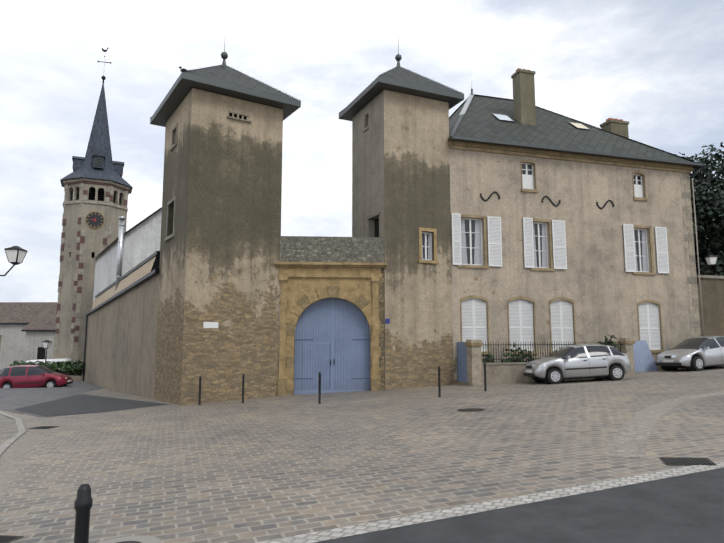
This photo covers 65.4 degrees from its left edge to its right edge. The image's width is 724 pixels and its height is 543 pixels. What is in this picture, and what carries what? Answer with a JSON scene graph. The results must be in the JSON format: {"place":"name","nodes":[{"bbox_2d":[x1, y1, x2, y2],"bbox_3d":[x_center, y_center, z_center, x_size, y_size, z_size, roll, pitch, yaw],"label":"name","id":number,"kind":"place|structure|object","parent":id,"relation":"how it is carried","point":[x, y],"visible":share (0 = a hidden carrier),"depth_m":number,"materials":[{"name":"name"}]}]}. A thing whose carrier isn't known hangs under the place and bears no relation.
{"place":"outdoors","nodes":[
{"label":"outdoors","id":0,"kind":"place"},
{"bbox_2d":[0,246,27,275],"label":"lantern","id":1,"kind":"object","parent":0,"point":[15,255],"visible":1,"depth_m":14.10,"materials":[{"name":"white glass"}]},
{"bbox_2d":[0,366,723,542],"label":"ground","id":2,"kind":"structure","parent":0,"point":[253,470],"depth_m":9.27,"materials":[{"name":"grey stone"}]},
{"bbox_2d":[0,302,57,369],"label":"house","id":3,"kind":"structure","parent":2,"relation":"on","point":[16,318],"depth_m":72.75,"materials":[{"name":"grey paint"}]},
{"bbox_2d":[0,365,72,387],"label":"car","id":4,"kind":"object","parent":2,"relation":"on","point":[30,376],"visible":0.9,"depth_m":35.60,"materials":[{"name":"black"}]},
{"bbox_2d":[21,310,55,361],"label":"house","id":5,"kind":"structure","parent":2,"relation":"on","point":[39,329],"depth_m":66.57,"materials":[{"name":"white paint"}]},
{"bbox_2d":[42,340,51,366],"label":"street lamp","id":6,"kind":"object","parent":2,"relation":"on","point":[46,344],"visible":0.69,"depth_m":41.96,"materials":[{"name":"white metal"}]},
{"bbox_2d":[9,360,85,375],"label":"hedge","id":7,"kind":"object","parent":2,"relation":"on","point":[68,368],"depth_m":44.01,"materials":[{"name":"green plant"}]},
{"bbox_2d":[24,358,70,375],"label":"wall","id":8,"kind":"structure","parent":2,"relation":"on","point":[59,360],"depth_m":46.30,"materials":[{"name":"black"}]},
{"bbox_2d":[70,376,84,380],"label":"low wall","id":9,"kind":"structure","parent":2,"relation":"on","point":[77,378],"depth_m":43.32,"materials":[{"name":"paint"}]},
{"bbox_2d":[74,484,92,542],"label":"bollard","id":10,"kind":"object","parent":2,"relation":"on","point":[83,502],"visible":1,"depth_m":3.62,"materials":[{"name":"grey metal"}]},
{"bbox_2d":[53,47,132,375],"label":"church tower","id":11,"kind":"structure","parent":2,"relation":"on","point":[97,187],"depth_m":49.02,"materials":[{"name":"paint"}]},
{"bbox_2d":[82,251,159,398],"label":"wall","id":12,"kind":"structure","parent":2,"relation":"on","point":[120,352],"depth_m":29.75,"materials":[{"name":"paint"}]},
{"bbox_2d":[93,207,161,303],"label":"building wall","id":13,"kind":"structure","parent":2,"relation":"on","point":[122,254],"depth_m":36.49,"materials":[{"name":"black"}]},
{"bbox_2d":[198,376,201,404],"bbox_3d":[-5.717,4.224,19.905,0.095,1.055,0.095,0,-7,2],"label":"bollard","id":14,"kind":"object","parent":2,"relation":"on","point":[199,400],"visible":0.79,"depth_m":19.87,"materials":[{"name":"grey metal"}]},
{"bbox_2d":[150,45,300,404],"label":"tower","id":15,"kind":"structure","parent":2,"relation":"on","point":[218,310],"depth_m":21.85,"materials":[{"name":"paint"}]},
{"bbox_2d":[242,374,244,402],"bbox_3d":[-4.187,4.147,19.892,0.095,1.055,0.095,0,-7,2],"label":"bollard","id":16,"kind":"object","parent":2,"relation":"on","point":[243,377],"visible":0.88,"depth_m":19.86,"materials":[{"name":"grey metal"}]},
{"bbox_2d":[318,372,320,403],"bbox_3d":[-1.371,3.793,18.275,0.095,1.055,0.095,0,-7,2],"label":"bollard","id":17,"kind":"object","parent":2,"relation":"on","point":[319,392],"visible":0.9,"depth_m":18.25,"materials":[{"name":"grey metal"}]},
{"bbox_2d":[274,236,386,395],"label":"gate wall","id":18,"kind":"structure","parent":2,"relation":"on","point":[312,269],"depth_m":22.73,"materials":[{"name":"beige stone"}]},
{"bbox_2d":[294,298,369,394],"bbox_3d":[-1.196,3.100,22.806,3.040,4.070,0.100,0,-7,-4],"label":"gate door","id":19,"kind":"structure","parent":18,"relation":"in","point":[332,340],"depth_m":22.79,"materials":[{"name":"blue wood"}]},
{"bbox_2d":[0,370,723,542],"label":"ground overlays","id":20,"kind":"object","parent":2,"relation":"on","point":[682,505],"visible":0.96,"depth_m":5.83,"materials":[{"name":"stone"}]},
{"bbox_2d":[339,45,463,389],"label":"tower","id":21,"kind":"structure","parent":2,"relation":"on","point":[398,116],"depth_m":23.95,"materials":[{"name":"paint"}]},
{"bbox_2d":[438,366,440,396],"bbox_3d":[2.535,3.630,18.489,0.095,1.055,0.095,0,-7,2],"label":"bollard","id":22,"kind":"object","parent":2,"relation":"on","point":[439,385],"visible":0.92,"depth_m":18.46,"materials":[{"name":"grey metal"}]},
{"bbox_2d":[484,362,486,390],"bbox_3d":[4.333,3.723,19.849,0.095,1.055,0.095,0,-7,2],"label":"bollard","id":23,"kind":"object","parent":2,"relation":"on","point":[485,387],"visible":0.85,"depth_m":19.82,"materials":[{"name":"grey metal"}]},
{"bbox_2d":[465,338,634,385],"bbox_3d":[8.037,4.012,23.598,7.920,2.450,0.540,2,-7,-16],"label":"garden fence","id":24,"kind":"object","parent":2,"relation":"on","point":[501,372],"visible":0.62,"depth_m":22.80,"materials":[{"name":"yellow stone"}]},
{"bbox_2d":[457,342,467,382],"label":"garden gate","id":25,"kind":"structure","parent":24,"relation":"attached to","point":[462,376],"depth_m":23.46,"materials":[{"name":"blue"}]},
{"bbox_2d":[482,334,619,362],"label":"garden shrubs","id":26,"kind":"object","parent":2,"relation":"on","point":[606,341],"visible":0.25,"depth_m":23.71,"materials":[{"name":"green plant"}]},
{"bbox_2d":[449,140,700,383],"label":"facade","id":27,"kind":"structure","parent":2,"relation":"on","point":[551,247],"depth_m":26.12,"materials":[{"name":"paint"}]},
{"bbox_2d":[448,89,704,169],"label":"roof","id":28,"kind":"structure","parent":27,"relation":"on","point":[481,119],"depth_m":28.19,"materials":[{"name":"stone"}]},
{"bbox_2d":[511,68,628,137],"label":"chimneys","id":29,"kind":"object","parent":28,"relation":"on","point":[524,109],"visible":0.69,"depth_m":29.09,"materials":[{"name":"paint"}]},
{"bbox_2d":[692,166,703,335],"bbox_3d":[16.953,-0.106,27.944,0.527,10.470,0.061,-3,-8,26],"label":"downpipe","id":30,"kind":"object","parent":27,"relation":"attached to","point":[697,250],"visible":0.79,"depth_m":28.14,"materials":[{"name":"grey metal"}]},
{"bbox_2d":[696,255,717,282],"bbox_3d":[17.054,-0.106,27.863,0.883,1.450,0.481,0,-7,2],"label":"lantern","id":31,"kind":"object","parent":27,"relation":"attached to","point":[711,260],"visible":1,"depth_m":27.80,"materials":[{"name":"white glass"}]},
{"bbox_2d":[523,344,630,383],"bbox_3d":[8.406,3.622,22.276,3.850,1.500,1.953,-2,-8,-6],"label":"car","id":32,"kind":"object","parent":2,"relation":"on","point":[595,361],"visible":1,"depth_m":21.55,"materials":[{"name":"silver metal"}]},
{"bbox_2d":[633,340,658,371],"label":"gate","id":33,"kind":"structure","parent":2,"relation":"on","point":[644,360],"depth_m":26.21,"materials":[{"name":"blue"}]},
{"bbox_2d":[656,335,723,370],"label":"car","id":34,"kind":"object","parent":2,"relation":"on","point":[700,353],"visible":1,"depth_m":25.01,"materials":[{"name":"silver metal"}]},
{"bbox_2d":[675,152,713,243],"bbox_3d":[19.906,-0.792,41.540,9.806,14.677,11.159,0,-7,2],"label":"tree","id":35,"kind":"object","parent":2,"relation":"on","point":[692,157],"depth_m":37.83,"materials":[{"name":"green plant"}]},
{"bbox_2d":[689,142,723,275],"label":"tree","id":36,"kind":"object","parent":2,"relation":"on","point":[709,206],"visible":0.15,"depth_m":33.29,"materials":[{"name":"green plant"}]},
{"bbox_2d":[695,208,723,272],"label":"tree","id":37,"kind":"object","parent":2,"relation":"on","point":[722,237],"visible":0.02,"depth_m":34.75,"materials":[{"name":"green plant"}]},
{"bbox_2d":[697,275,723,335],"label":"garden wall","id":38,"kind":"structure","parent":2,"relation":"on","point":[712,290],"depth_m":28.78,"materials":[{"name":"brown stone"}]},
{"bbox_2d":[0,0,723,317],"label":"sky","id":39,"kind":"structure","parent":0,"point":[656,66],"materials":[{"name":"white"}]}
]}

